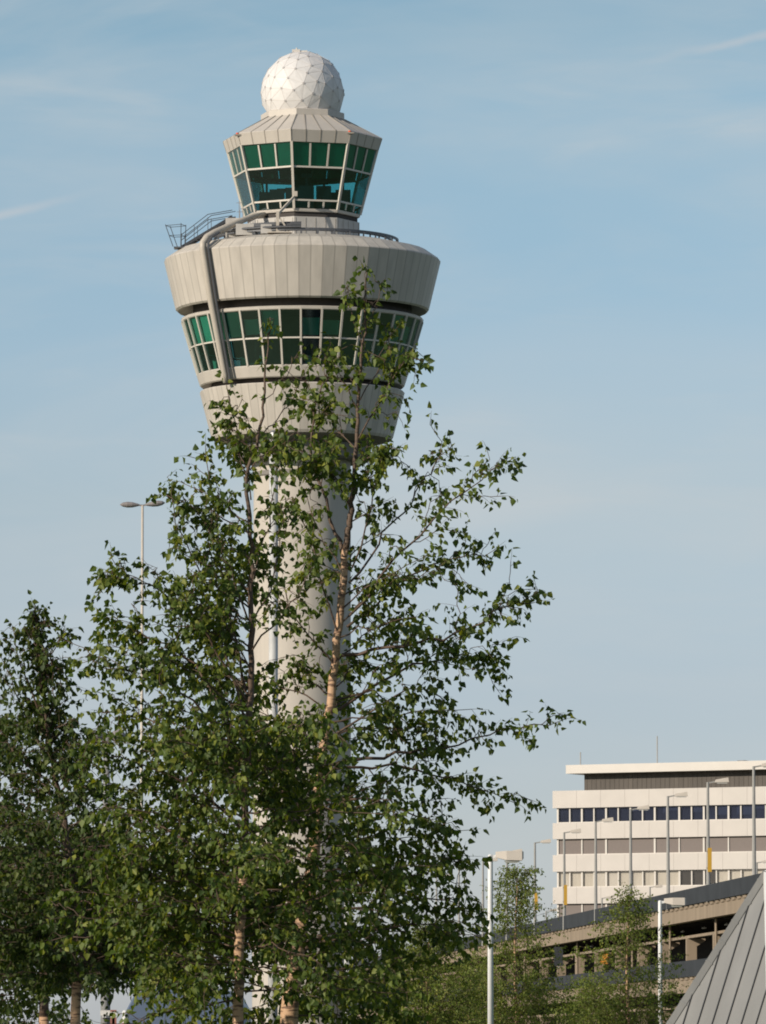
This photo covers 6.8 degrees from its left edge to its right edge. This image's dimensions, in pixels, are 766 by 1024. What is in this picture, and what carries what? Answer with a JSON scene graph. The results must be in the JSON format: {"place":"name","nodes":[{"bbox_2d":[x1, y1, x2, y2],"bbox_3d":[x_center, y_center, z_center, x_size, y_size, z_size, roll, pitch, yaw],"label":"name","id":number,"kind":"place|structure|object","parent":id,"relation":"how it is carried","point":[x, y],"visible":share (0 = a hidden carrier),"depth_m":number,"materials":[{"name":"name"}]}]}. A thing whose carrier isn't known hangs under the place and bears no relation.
{"place":"outdoors","nodes":[
{"label":"outdoors","id":0,"kind":"place"},
{"bbox_2d":[0,985,69,1023],"bbox_3d":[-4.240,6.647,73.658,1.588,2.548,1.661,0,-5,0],"label":"shrub","id":1,"kind":"object","parent":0,"point":[35,1014],"visible":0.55,"depth_m":73.74,"materials":[{"name":"green plant"}]},
{"bbox_2d":[49,996,90,1023],"bbox_3d":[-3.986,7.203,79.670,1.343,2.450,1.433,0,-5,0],"label":"shrub","id":2,"kind":"object","parent":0,"point":[65,1019],"visible":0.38,"depth_m":79.69,"materials":[{"name":"green plant"}]},
{"bbox_2d":[164,48,439,1023],"bbox_3d":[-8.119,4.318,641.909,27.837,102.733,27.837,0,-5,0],"label":"control tower","id":3,"kind":"structure","parent":0,"point":[284,260],"depth_m":637.57,"materials":[{"name":"concrete"}]},
{"bbox_2d":[181,321,197,375],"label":"window","id":4,"kind":"structure","parent":3,"relation":"in","point":[185,321],"depth_m":643.55,"materials":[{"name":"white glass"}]},
{"bbox_2d":[182,319,199,373],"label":"window","id":5,"kind":"structure","parent":3,"relation":"in","point":[191,347],"depth_m":641.51,"materials":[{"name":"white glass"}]},
{"bbox_2d":[193,328,207,370],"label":"window","id":6,"kind":"structure","parent":3,"relation":"in","point":[200,348],"depth_m":648.12,"materials":[{"name":"green glass"}]},
{"bbox_2d":[187,317,218,371],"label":"window","id":7,"kind":"structure","parent":3,"relation":"in","point":[215,364],"depth_m":639.63,"materials":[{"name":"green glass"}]},
{"bbox_2d":[195,315,212,369],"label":"window","id":8,"kind":"structure","parent":3,"relation":"in","point":[204,320],"depth_m":637.76,"materials":[{"name":"green glass"}]},
{"bbox_2d":[202,330,216,368],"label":"window","id":9,"kind":"structure","parent":3,"relation":"in","point":[210,347],"depth_m":649.87,"materials":[{"name":"green glass"}]},
{"bbox_2d":[207,313,226,368],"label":"window","id":10,"kind":"structure","parent":3,"relation":"in","point":[208,315],"depth_m":636.21,"materials":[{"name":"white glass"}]},
{"bbox_2d":[225,333,234,366],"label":"window","id":11,"kind":"structure","parent":3,"relation":"in","point":[226,345],"depth_m":651.93,"materials":[{"name":"green glass"}]},
{"bbox_2d":[221,311,246,366],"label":"window","id":12,"kind":"structure","parent":3,"relation":"in","point":[233,320],"depth_m":634.66,"materials":[{"name":"green glass"}]},
{"bbox_2d":[229,334,240,366],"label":"window","id":13,"kind":"structure","parent":3,"relation":"in","point":[235,345],"depth_m":652.73,"materials":[{"name":"green glass"}]},
{"bbox_2d":[227,148,252,216],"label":"cab window","id":14,"kind":"structure","parent":3,"relation":"in","point":[231,154],"depth_m":644.49,"materials":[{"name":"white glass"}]},
{"bbox_2d":[230,156,263,215],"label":"cab window","id":15,"kind":"structure","parent":3,"relation":"in","point":[257,186],"depth_m":647.65,"materials":[{"name":"teal glass"}]},
{"bbox_2d":[239,310,266,365],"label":"window","id":16,"kind":"structure","parent":3,"relation":"in","point":[252,327],"depth_m":633.73,"materials":[{"name":"green glass"}]},
{"bbox_2d":[240,142,290,211],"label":"cab window","id":17,"kind":"structure","parent":3,"relation":"in","point":[269,152],"depth_m":639.79,"materials":[{"name":"teal glass"}]},
{"bbox_2d":[258,309,278,363],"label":"window","id":18,"kind":"structure","parent":3,"relation":"in","point":[274,314],"depth_m":632.80,"materials":[{"name":"green glass"}]},
{"bbox_2d":[262,160,312,185],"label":"cab window","id":19,"kind":"structure","parent":3,"relation":"in","point":[283,174],"depth_m":651.30,"materials":[{"name":"teal glass"}]},
{"bbox_2d":[278,309,299,364],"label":"window","id":20,"kind":"structure","parent":3,"relation":"in","point":[279,310],"depth_m":632.49,"materials":[{"name":"white metal"}]},
{"bbox_2d":[300,309,319,364],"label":"window","id":21,"kind":"structure","parent":3,"relation":"in","point":[308,326],"depth_m":632.49,"materials":[{"name":"green glass"}]},
{"bbox_2d":[290,141,345,208],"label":"cab window","id":22,"kind":"structure","parent":3,"relation":"in","point":[303,154],"depth_m":638.85,"materials":[{"name":"teal glass"}]},
{"bbox_2d":[318,309,339,364],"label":"window","id":23,"kind":"structure","parent":3,"relation":"in","point":[331,327],"depth_m":632.80,"materials":[{"name":"green glass"}]},
{"bbox_2d":[312,159,357,208],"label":"cab window","id":24,"kind":"structure","parent":3,"relation":"in","point":[317,174],"depth_m":650.82,"materials":[{"name":"teal glass"}]},
{"bbox_2d":[337,310,356,364],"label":"window","id":25,"kind":"structure","parent":3,"relation":"in","point":[342,312],"depth_m":632.95,"materials":[{"name":"white metal"}]},
{"bbox_2d":[336,143,374,211],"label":"cab window","id":26,"kind":"structure","parent":3,"relation":"in","point":[348,162],"depth_m":641.35,"materials":[{"name":"teal glass"}]},
{"bbox_2d":[352,310,373,365],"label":"window","id":27,"kind":"structure","parent":3,"relation":"in","point":[355,359],"depth_m":634.04,"materials":[{"name":"white metal"}]},
{"bbox_2d":[351,150,378,214],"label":"cab window","id":28,"kind":"structure","parent":3,"relation":"in","point":[363,180],"depth_m":645.60,"materials":[{"name":"teal glass"}]},
{"bbox_2d":[364,333,379,366],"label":"window","id":29,"kind":"structure","parent":3,"relation":"in","point":[368,345],"depth_m":653.21,"materials":[{"name":"green glass"}]},
{"bbox_2d":[367,312,387,366],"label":"window","id":30,"kind":"structure","parent":3,"relation":"in","point":[376,327],"depth_m":634.97,"materials":[{"name":"white metal"}]},
{"bbox_2d":[375,332,391,367],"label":"window","id":31,"kind":"structure","parent":3,"relation":"in","point":[379,349],"depth_m":652.09,"materials":[{"name":"green glass"}]},
{"bbox_2d":[384,314,402,353],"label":"window","id":32,"kind":"structure","parent":3,"relation":"in","point":[395,317],"depth_m":637.14,"materials":[{"name":"green glass"}]},
{"bbox_2d":[388,331,401,363],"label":"window","id":33,"kind":"structure","parent":3,"relation":"in","point":[389,357],"depth_m":650.34,"materials":[{"name":"green glass"}]},
{"bbox_2d":[386,316,409,366],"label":"window","id":34,"kind":"structure","parent":3,"relation":"in","point":[404,333],"depth_m":638.23,"materials":[{"name":"green glass"}]},
{"bbox_2d":[400,318,416,370],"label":"window","id":35,"kind":"structure","parent":3,"relation":"in","point":[414,321],"depth_m":639.63,"materials":[{"name":"white metal"}]},
{"bbox_2d":[395,320,421,373],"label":"window","id":36,"kind":"structure","parent":3,"relation":"in","point":[420,322],"depth_m":641.67,"materials":[{"name":"green glass"}]},
{"bbox_2d":[0,0,765,1023],"label":"sky","id":37,"kind":"structure","parent":0,"point":[585,180],"materials":[{"name":"blue"}]},
{"bbox_2d":[553,736,765,916],"bbox_3d":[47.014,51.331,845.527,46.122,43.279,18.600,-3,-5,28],"label":"office building","id":38,"kind":"structure","parent":0,"point":[616,792],"depth_m":842.74,"materials":[{"name":"white paint"}]},
{"bbox_2d":[557,808,568,822],"bbox_3d":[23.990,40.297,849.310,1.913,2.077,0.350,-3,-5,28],"label":"window","id":39,"kind":"structure","parent":38,"relation":"in","point":[564,812],"depth_m":849.45,"materials":[{"name":"blue glass"}]},
{"bbox_2d":[557,872,568,887],"bbox_3d":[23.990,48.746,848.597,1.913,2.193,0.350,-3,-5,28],"label":"window","id":40,"kind":"structure","parent":38,"relation":"in","point":[559,874],"depth_m":848.83,"materials":[{"name":"white paint"}]},
{"bbox_2d":[557,839,580,854],"bbox_3d":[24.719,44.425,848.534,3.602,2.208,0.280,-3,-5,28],"label":"window","id":41,"kind":"structure","parent":38,"relation":"in","point":[572,846],"depth_m":848.41,"materials":[{"name":"grey glass"}]},
{"bbox_2d":[557,904,580,916],"bbox_3d":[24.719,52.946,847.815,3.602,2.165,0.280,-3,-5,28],"label":"window","id":42,"kind":"structure","parent":38,"relation":"in","point":[570,908],"depth_m":847.79,"materials":[{"name":"grey glass"}]},
{"bbox_2d":[569,808,580,822],"bbox_3d":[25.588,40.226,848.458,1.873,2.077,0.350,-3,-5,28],"label":"window","id":43,"kind":"structure","parent":38,"relation":"in","point":[574,813],"depth_m":848.62,"materials":[{"name":"blue glass"}]},
{"bbox_2d":[569,872,580,886],"bbox_3d":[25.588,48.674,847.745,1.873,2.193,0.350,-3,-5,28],"label":"window","id":44,"kind":"structure","parent":38,"relation":"in","point":[576,876],"depth_m":848.00,"materials":[{"name":"beige glass"}]},
{"bbox_2d":[581,808,592,822],"bbox_3d":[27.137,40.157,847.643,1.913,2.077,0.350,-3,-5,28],"label":"window","id":45,"kind":"structure","parent":38,"relation":"in","point":[586,813],"depth_m":847.79,"materials":[{"name":"blue glass"}]},
{"bbox_2d":[581,871,592,886],"bbox_3d":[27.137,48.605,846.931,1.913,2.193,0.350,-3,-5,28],"label":"window","id":46,"kind":"structure","parent":38,"relation":"in","point":[586,876],"depth_m":847.17,"materials":[{"name":"beige glass"}]},
{"bbox_2d":[581,839,604,854],"bbox_3d":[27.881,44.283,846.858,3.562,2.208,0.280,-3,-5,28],"label":"window","id":47,"kind":"structure","parent":38,"relation":"in","point":[587,845],"depth_m":846.96,"materials":[{"name":"grey glass"}]},
{"bbox_2d":[581,903,604,911],"bbox_3d":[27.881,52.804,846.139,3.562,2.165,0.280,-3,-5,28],"label":"window","id":48,"kind":"structure","parent":38,"relation":"in","point":[584,907],"depth_m":846.55,"materials":[{"name":"white paint"}]},
{"bbox_2d":[593,807,604,821],"bbox_3d":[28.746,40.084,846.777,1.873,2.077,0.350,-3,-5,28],"label":"window","id":49,"kind":"structure","parent":38,"relation":"in","point":[600,812],"depth_m":846.96,"materials":[{"name":"blue glass"}]},
{"bbox_2d":[593,871,604,886],"bbox_3d":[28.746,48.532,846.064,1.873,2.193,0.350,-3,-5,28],"label":"window","id":50,"kind":"structure","parent":38,"relation":"in","point":[600,874],"depth_m":846.34,"materials":[{"name":"beige glass"}]},
{"bbox_2d":[605,807,617,821],"bbox_3d":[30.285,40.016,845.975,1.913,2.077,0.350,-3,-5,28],"label":"window","id":51,"kind":"structure","parent":38,"relation":"in","point":[610,812],"depth_m":846.14,"materials":[{"name":"blue glass"}]},
{"bbox_2d":[605,871,617,886],"bbox_3d":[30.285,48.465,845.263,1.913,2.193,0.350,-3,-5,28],"label":"window","id":52,"kind":"structure","parent":38,"relation":"in","point":[611,877],"depth_m":845.52,"materials":[{"name":"beige glass"}]},
{"bbox_2d":[605,838,628,853],"bbox_3d":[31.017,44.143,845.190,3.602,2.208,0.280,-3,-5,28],"label":"window","id":53,"kind":"structure","parent":38,"relation":"in","point":[612,845],"depth_m":845.31,"materials":[{"name":"white paint"}]},
{"bbox_2d":[617,807,628,821],"bbox_3d":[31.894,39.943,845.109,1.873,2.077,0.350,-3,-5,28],"label":"window","id":54,"kind":"structure","parent":38,"relation":"in","point":[622,812],"depth_m":845.31,"materials":[{"name":"blue glass"}]},
{"bbox_2d":[618,871,628,886],"bbox_3d":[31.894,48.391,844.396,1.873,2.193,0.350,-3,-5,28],"label":"window","id":55,"kind":"structure","parent":38,"relation":"in","point":[623,876],"depth_m":844.69,"materials":[{"name":"beige glass"}]},
{"bbox_2d":[629,807,641,821],"bbox_3d":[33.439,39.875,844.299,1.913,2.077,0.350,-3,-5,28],"label":"window","id":56,"kind":"structure","parent":38,"relation":"in","point":[636,814],"depth_m":844.49,"materials":[{"name":"blue glass"}]},
{"bbox_2d":[632,871,641,886],"bbox_3d":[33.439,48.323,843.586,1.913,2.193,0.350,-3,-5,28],"label":"window","id":57,"kind":"structure","parent":38,"relation":"in","point":[637,875],"depth_m":843.66,"materials":[{"name":"white paint"}]},
{"bbox_2d":[632,838,653,853],"bbox_3d":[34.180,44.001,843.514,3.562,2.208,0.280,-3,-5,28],"label":"window","id":58,"kind":"structure","parent":38,"relation":"in","point":[639,845],"depth_m":843.46,"materials":[{"name":"grey glass"}]},
{"bbox_2d":[642,806,653,820],"bbox_3d":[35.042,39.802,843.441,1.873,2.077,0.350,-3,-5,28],"label":"window","id":59,"kind":"structure","parent":38,"relation":"in","point":[647,815],"depth_m":843.66,"materials":[{"name":"blue glass"}]},
{"bbox_2d":[642,870,653,885],"bbox_3d":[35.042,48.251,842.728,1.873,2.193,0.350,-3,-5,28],"label":"window","id":60,"kind":"structure","parent":38,"relation":"in","point":[647,876],"depth_m":843.04,"materials":[{"name":"beige glass"}]},
{"bbox_2d":[654,806,665,820],"bbox_3d":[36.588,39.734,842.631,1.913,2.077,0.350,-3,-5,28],"label":"window","id":61,"kind":"structure","parent":38,"relation":"in","point":[661,810],"depth_m":842.84,"materials":[{"name":"blue glass"}]},
{"bbox_2d":[654,870,665,885],"bbox_3d":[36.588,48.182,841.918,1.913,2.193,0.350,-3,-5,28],"label":"window","id":62,"kind":"structure","parent":38,"relation":"in","point":[659,875],"depth_m":842.22,"materials":[{"name":"beige glass"}]},
{"bbox_2d":[654,837,678,853],"bbox_3d":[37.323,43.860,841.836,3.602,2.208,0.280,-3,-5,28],"label":"window","id":63,"kind":"structure","parent":38,"relation":"in","point":[659,843],"depth_m":842.02,"materials":[{"name":"grey glass"}]},
{"bbox_2d":[666,806,677,820],"bbox_3d":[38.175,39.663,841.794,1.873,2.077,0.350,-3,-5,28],"label":"window","id":64,"kind":"structure","parent":38,"relation":"in","point":[673,810],"depth_m":842.02,"materials":[{"name":"blue glass"}]},
{"bbox_2d":[670,870,678,885],"bbox_3d":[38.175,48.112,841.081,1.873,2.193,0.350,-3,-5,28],"label":"window","id":65,"kind":"structure","parent":38,"relation":"in","point":[674,878],"depth_m":841.19,"materials":[{"name":"white paint"}]},
{"bbox_2d":[678,806,690,820],"bbox_3d":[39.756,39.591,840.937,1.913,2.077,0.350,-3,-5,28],"label":"window","id":66,"kind":"structure","parent":38,"relation":"in","point":[684,812],"depth_m":841.19,"materials":[{"name":"blue glass"}]},
{"bbox_2d":[678,870,690,885],"bbox_3d":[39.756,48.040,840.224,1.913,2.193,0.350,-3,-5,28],"label":"window","id":67,"kind":"structure","parent":38,"relation":"in","point":[684,875],"depth_m":840.37,"materials":[{"name":"grey glass"}]},
{"bbox_2d":[679,837,702,852],"bbox_3d":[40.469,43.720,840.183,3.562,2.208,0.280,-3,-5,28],"label":"window","id":68,"kind":"structure","parent":38,"relation":"in","point":[686,844],"depth_m":840.17,"materials":[{"name":"beige glass"}]},
{"bbox_2d":[691,805,702,820],"bbox_3d":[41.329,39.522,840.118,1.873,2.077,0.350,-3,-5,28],"label":"window","id":69,"kind":"structure","parent":38,"relation":"in","point":[696,811],"depth_m":840.37,"materials":[{"name":"blue glass"}]},
{"bbox_2d":[691,870,702,885],"bbox_3d":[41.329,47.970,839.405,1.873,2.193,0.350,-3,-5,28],"label":"window","id":70,"kind":"structure","parent":38,"relation":"in","point":[696,875],"depth_m":839.55,"materials":[{"name":"grey glass"}]},
{"bbox_2d":[703,805,714,819],"bbox_3d":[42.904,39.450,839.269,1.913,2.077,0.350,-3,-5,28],"label":"window","id":71,"kind":"structure","parent":38,"relation":"in","point":[711,807],"depth_m":839.35,"materials":[{"name":"blue glass"}]},
{"bbox_2d":[703,870,715,885],"bbox_3d":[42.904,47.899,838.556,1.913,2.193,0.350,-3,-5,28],"label":"window","id":72,"kind":"structure","parent":38,"relation":"in","point":[712,874],"depth_m":838.73,"materials":[{"name":"grey glass"}]},
{"bbox_2d":[703,836,727,852],"bbox_3d":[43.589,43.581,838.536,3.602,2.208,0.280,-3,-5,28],"label":"window","id":73,"kind":"structure","parent":38,"relation":"in","point":[718,844],"depth_m":838.32,"materials":[{"name":"beige glass"}]},
{"bbox_2d":[715,805,727,819],"bbox_3d":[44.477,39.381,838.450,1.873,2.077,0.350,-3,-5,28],"label":"window","id":74,"kind":"structure","parent":38,"relation":"in","point":[721,811],"depth_m":838.53,"materials":[{"name":"blue glass"}]},
{"bbox_2d":[716,869,727,882],"bbox_3d":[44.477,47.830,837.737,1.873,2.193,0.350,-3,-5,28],"label":"window","id":75,"kind":"structure","parent":38,"relation":"in","point":[721,874],"depth_m":837.91,"materials":[{"name":"white paint"}]},
{"bbox_2d":[727,805,739,819],"bbox_3d":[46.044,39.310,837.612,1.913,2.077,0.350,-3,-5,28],"label":"window","id":76,"kind":"structure","parent":38,"relation":"in","point":[733,810],"depth_m":837.71,"materials":[{"name":"blue glass"}]},
{"bbox_2d":[728,869,739,879],"bbox_3d":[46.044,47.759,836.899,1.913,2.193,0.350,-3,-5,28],"label":"window","id":77,"kind":"structure","parent":38,"relation":"in","point":[734,873],"depth_m":837.10,"materials":[{"name":"beige glass"}]},
{"bbox_2d":[728,836,751,851],"bbox_3d":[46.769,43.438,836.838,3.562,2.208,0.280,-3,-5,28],"label":"window","id":78,"kind":"structure","parent":38,"relation":"in","point":[735,843],"depth_m":836.89,"materials":[{"name":"white paint"}]},
{"bbox_2d":[740,804,751,819],"bbox_3d":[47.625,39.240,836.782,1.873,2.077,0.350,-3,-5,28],"label":"window","id":79,"kind":"structure","parent":38,"relation":"in","point":[745,810],"depth_m":836.89,"materials":[{"name":"blue glass"}]},
{"bbox_2d":[740,869,751,877],"bbox_3d":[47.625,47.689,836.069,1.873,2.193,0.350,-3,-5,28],"label":"window","id":80,"kind":"structure","parent":38,"relation":"in","point":[743,872],"depth_m":836.28,"materials":[{"name":"beige glass"}]},
{"bbox_2d":[755,804,764,818],"bbox_3d":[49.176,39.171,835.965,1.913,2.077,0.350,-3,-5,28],"label":"window","id":81,"kind":"structure","parent":38,"relation":"in","point":[759,808],"depth_m":836.08,"materials":[{"name":"blue glass"}]},
{"bbox_2d":[756,836,765,851],"bbox_3d":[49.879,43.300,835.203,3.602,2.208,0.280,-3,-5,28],"label":"window","id":82,"kind":"structure","parent":38,"relation":"in","point":[760,840],"depth_m":835.46,"materials":[{"name":"beige glass"}]},
{"bbox_2d":[666,870,765,1023],"bbox_3d":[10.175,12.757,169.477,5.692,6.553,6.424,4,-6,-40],"label":"metal roof pavilion","id":83,"kind":"structure","parent":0,"point":[728,985],"depth_m":169.08,"materials":[{"name":"metal"}]},
{"label":"ground","id":84,"kind":"structure","parent":0,"visible":0},
{"bbox_2d":[0,708,124,1022],"bbox_3d":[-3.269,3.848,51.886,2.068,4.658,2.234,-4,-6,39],"label":"birch tree","id":85,"kind":"object","parent":84,"relation":"on","point":[7,801],"visible":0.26,"depth_m":51.86,"materials":[{"name":"green plant"}]},
{"bbox_2d":[0,811,141,1023],"bbox_3d":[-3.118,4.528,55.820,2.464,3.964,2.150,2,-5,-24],"label":"birch tree","id":86,"kind":"object","parent":84,"relation":"on","point":[43,1015],"visible":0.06,"depth_m":55.79,"materials":[{"name":"green plant"}]},
{"bbox_2d":[0,590,210,1023],"bbox_3d":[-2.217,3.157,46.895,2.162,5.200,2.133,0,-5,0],"label":"birch tree","id":87,"kind":"object","parent":84,"relation":"on","point":[26,891],"visible":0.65,"depth_m":46.88,"materials":[{"name":"green plant"}]},
{"bbox_2d":[120,501,164,991],"bbox_3d":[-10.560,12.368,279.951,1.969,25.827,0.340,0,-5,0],"label":"twin lamp","id":88,"kind":"object","parent":84,"relation":"on","point":[133,504],"visible":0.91,"depth_m":280.83,"materials":[{"name":"grey metal"}]},
{"bbox_2d":[31,318,451,1023],"bbox_3d":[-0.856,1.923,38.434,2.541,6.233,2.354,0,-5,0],"label":"birch tree","id":89,"kind":"object","parent":84,"relation":"on","point":[215,756],"visible":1,"depth_m":38.37,"materials":[{"name":"green plant"}]},
{"bbox_2d":[112,255,585,1023],"bbox_3d":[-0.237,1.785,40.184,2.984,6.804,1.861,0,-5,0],"label":"birch tree","id":90,"kind":"object","parent":84,"relation":"on","point":[382,459],"visible":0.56,"depth_m":40.06,"materials":[{"name":"green plant"}]},
{"bbox_2d":[363,912,498,1023],"bbox_3d":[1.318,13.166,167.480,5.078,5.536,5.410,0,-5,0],"label":"young tree","id":91,"kind":"object","parent":84,"relation":"on","point":[437,1007],"visible":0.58,"depth_m":167.21,"materials":[{"name":"green plant"}]},
{"bbox_2d":[440,950,510,1023],"bbox_3d":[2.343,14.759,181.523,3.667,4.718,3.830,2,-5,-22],"label":"young tree","id":92,"kind":"object","parent":84,"relation":"on","point":[471,963],"visible":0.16,"depth_m":181.40,"materials":[{"name":"green plant"}]},
{"bbox_2d":[488,851,523,1023],"bbox_3d":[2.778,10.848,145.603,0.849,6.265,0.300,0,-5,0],"label":"street lamp","id":93,"kind":"object","parent":84,"relation":"on","point":[513,856],"visible":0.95,"depth_m":145.71,"materials":[{"name":"grey metal"}]},
{"bbox_2d":[435,863,594,1023],"bbox_3d":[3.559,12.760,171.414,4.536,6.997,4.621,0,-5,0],"label":"young tree","id":94,"kind":"object","parent":84,"relation":"on","point":[518,1009],"visible":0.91,"depth_m":171.47,"materials":[{"name":"green plant"}]},
{"bbox_2d":[354,873,760,1023],"bbox_3d":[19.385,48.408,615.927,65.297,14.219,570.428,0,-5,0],"label":"parking deck","id":95,"kind":"structure","parent":84,"relation":"on","point":[698,922],"depth_m":463.48,"materials":[{"name":"beige concrete"}]},
{"bbox_2d":[482,858,497,945],"bbox_3d":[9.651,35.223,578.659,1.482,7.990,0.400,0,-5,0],"label":"deck lamp","id":96,"kind":"object","parent":95,"relation":"on","point":[495,859],"visible":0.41,"depth_m":578.72,"materials":[{"name":"grey metal"}]},
{"bbox_2d":[533,839,550,933],"bbox_3d":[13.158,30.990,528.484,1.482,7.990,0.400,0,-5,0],"label":"deck lamp","id":97,"kind":"object","parent":95,"relation":"on","point":[547,841],"visible":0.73,"depth_m":528.62,"materials":[{"name":"grey metal"}]},
{"bbox_2d":[554,947,563,967],"bbox_3d":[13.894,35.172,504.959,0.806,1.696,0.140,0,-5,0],"label":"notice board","id":98,"kind":"object","parent":95,"relation":"attached to","point":[556,949],"visible":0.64,"depth_m":504.90,"materials":[{"name":"grey metal"}]},
{"bbox_2d":[563,828,580,929],"bbox_3d":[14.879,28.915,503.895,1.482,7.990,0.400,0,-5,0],"label":"deck lamp","id":99,"kind":"object","parent":95,"relation":"on","point":[564,871],"visible":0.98,"depth_m":503.90,"materials":[{"name":"grey metal"}]},
{"bbox_2d":[594,817,613,923],"bbox_3d":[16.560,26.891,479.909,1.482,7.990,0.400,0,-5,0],"label":"deck lamp","id":100,"kind":"object","parent":95,"relation":"on","point":[595,858],"visible":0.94,"depth_m":479.90,"materials":[{"name":"grey metal"}]},
{"bbox_2d":[629,805,648,894],"bbox_3d":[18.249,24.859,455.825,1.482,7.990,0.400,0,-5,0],"label":"deck lamp","id":101,"kind":"object","parent":95,"relation":"on","point":[645,807],"visible":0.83,"depth_m":455.88,"materials":[{"name":"grey metal"}]},
{"bbox_2d":[666,792,687,909],"bbox_3d":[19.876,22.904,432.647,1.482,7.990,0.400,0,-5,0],"label":"deck lamp","id":102,"kind":"object","parent":95,"relation":"on","point":[668,856],"visible":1,"depth_m":432.59,"materials":[{"name":"grey metal"}]},
{"bbox_2d":[706,778,728,901],"bbox_3d":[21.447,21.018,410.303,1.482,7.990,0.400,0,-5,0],"label":"deck lamp","id":103,"kind":"object","parent":95,"relation":"on","point":[718,781],"visible":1,"depth_m":410.33,"materials":[{"name":"grey metal"}]},
{"bbox_2d":[706,848,711,871],"bbox_3d":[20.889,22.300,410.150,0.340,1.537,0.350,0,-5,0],"label":"yellow board","id":104,"kind":"object","parent":103,"relation":"attached to","point":[709,851],"visible":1,"depth_m":409.98,"materials":[{"name":"yellow metal"}]},
{"bbox_2d":[752,763,765,874],"bbox_3d":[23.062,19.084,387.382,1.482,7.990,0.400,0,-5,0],"label":"deck lamp","id":105,"kind":"object","parent":95,"relation":"on","point":[763,765],"visible":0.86,"depth_m":387.33,"materials":[{"name":"grey metal"}]},
{"bbox_2d":[536,973,644,1023],"bbox_3d":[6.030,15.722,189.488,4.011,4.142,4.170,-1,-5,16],"label":"young tree","id":106,"kind":"object","parent":84,"relation":"on","point":[580,1002],"visible":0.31,"depth_m":189.33,"materials":[{"name":"green plant"}]},
{"bbox_2d":[551,880,688,1023],"bbox_3d":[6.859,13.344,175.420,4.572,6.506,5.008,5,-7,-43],"label":"young tree","id":107,"kind":"object","parent":84,"relation":"on","point":[628,902],"visible":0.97,"depth_m":175.37,"materials":[{"name":"green plant"}]},
{"bbox_2d":[658,898,685,1023],"bbox_3d":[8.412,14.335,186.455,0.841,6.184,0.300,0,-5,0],"label":"street lamp","id":108,"kind":"object","parent":84,"relation":"on","point":[676,902],"visible":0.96,"depth_m":186.57,"materials":[{"name":"grey metal"}]},
{"bbox_3d":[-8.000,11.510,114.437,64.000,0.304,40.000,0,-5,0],"label":"parking area","id":109,"kind":"structure","parent":0,"visible":0},
{"bbox_2d":[95,729,124,1023],"bbox_3d":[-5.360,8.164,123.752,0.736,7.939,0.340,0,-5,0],"label":"twin lamp","id":110,"kind":"object","parent":109,"relation":"on","point":[105,1004],"visible":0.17,"depth_m":123.92,"materials":[{"name":"grey metal"}]},
{"bbox_2d":[126,989,250,1023],"bbox_3d":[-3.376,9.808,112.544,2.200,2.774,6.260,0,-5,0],"label":"van","id":111,"kind":"object","parent":109,"relation":"on","point":[140,1011],"visible":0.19,"depth_m":109.65,"materials":[{"name":"paint"}]},
{"bbox_2d":[268,430,277,1021],"bbox_3d":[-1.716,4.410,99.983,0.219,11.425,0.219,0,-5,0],"label":"white pole","id":112,"kind":"object","parent":109,"relation":"on","point":[273,646],"visible":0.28,"depth_m":100.14,"materials":[{"name":"metal"}]},
{"bbox_2d":[344,814,350,1023],"bbox_3d":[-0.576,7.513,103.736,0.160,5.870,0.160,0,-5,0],"label":"white pole","id":113,"kind":"object","parent":109,"relation":"on","point":[347,855],"depth_m":103.80,"materials":[{"name":"metal"}]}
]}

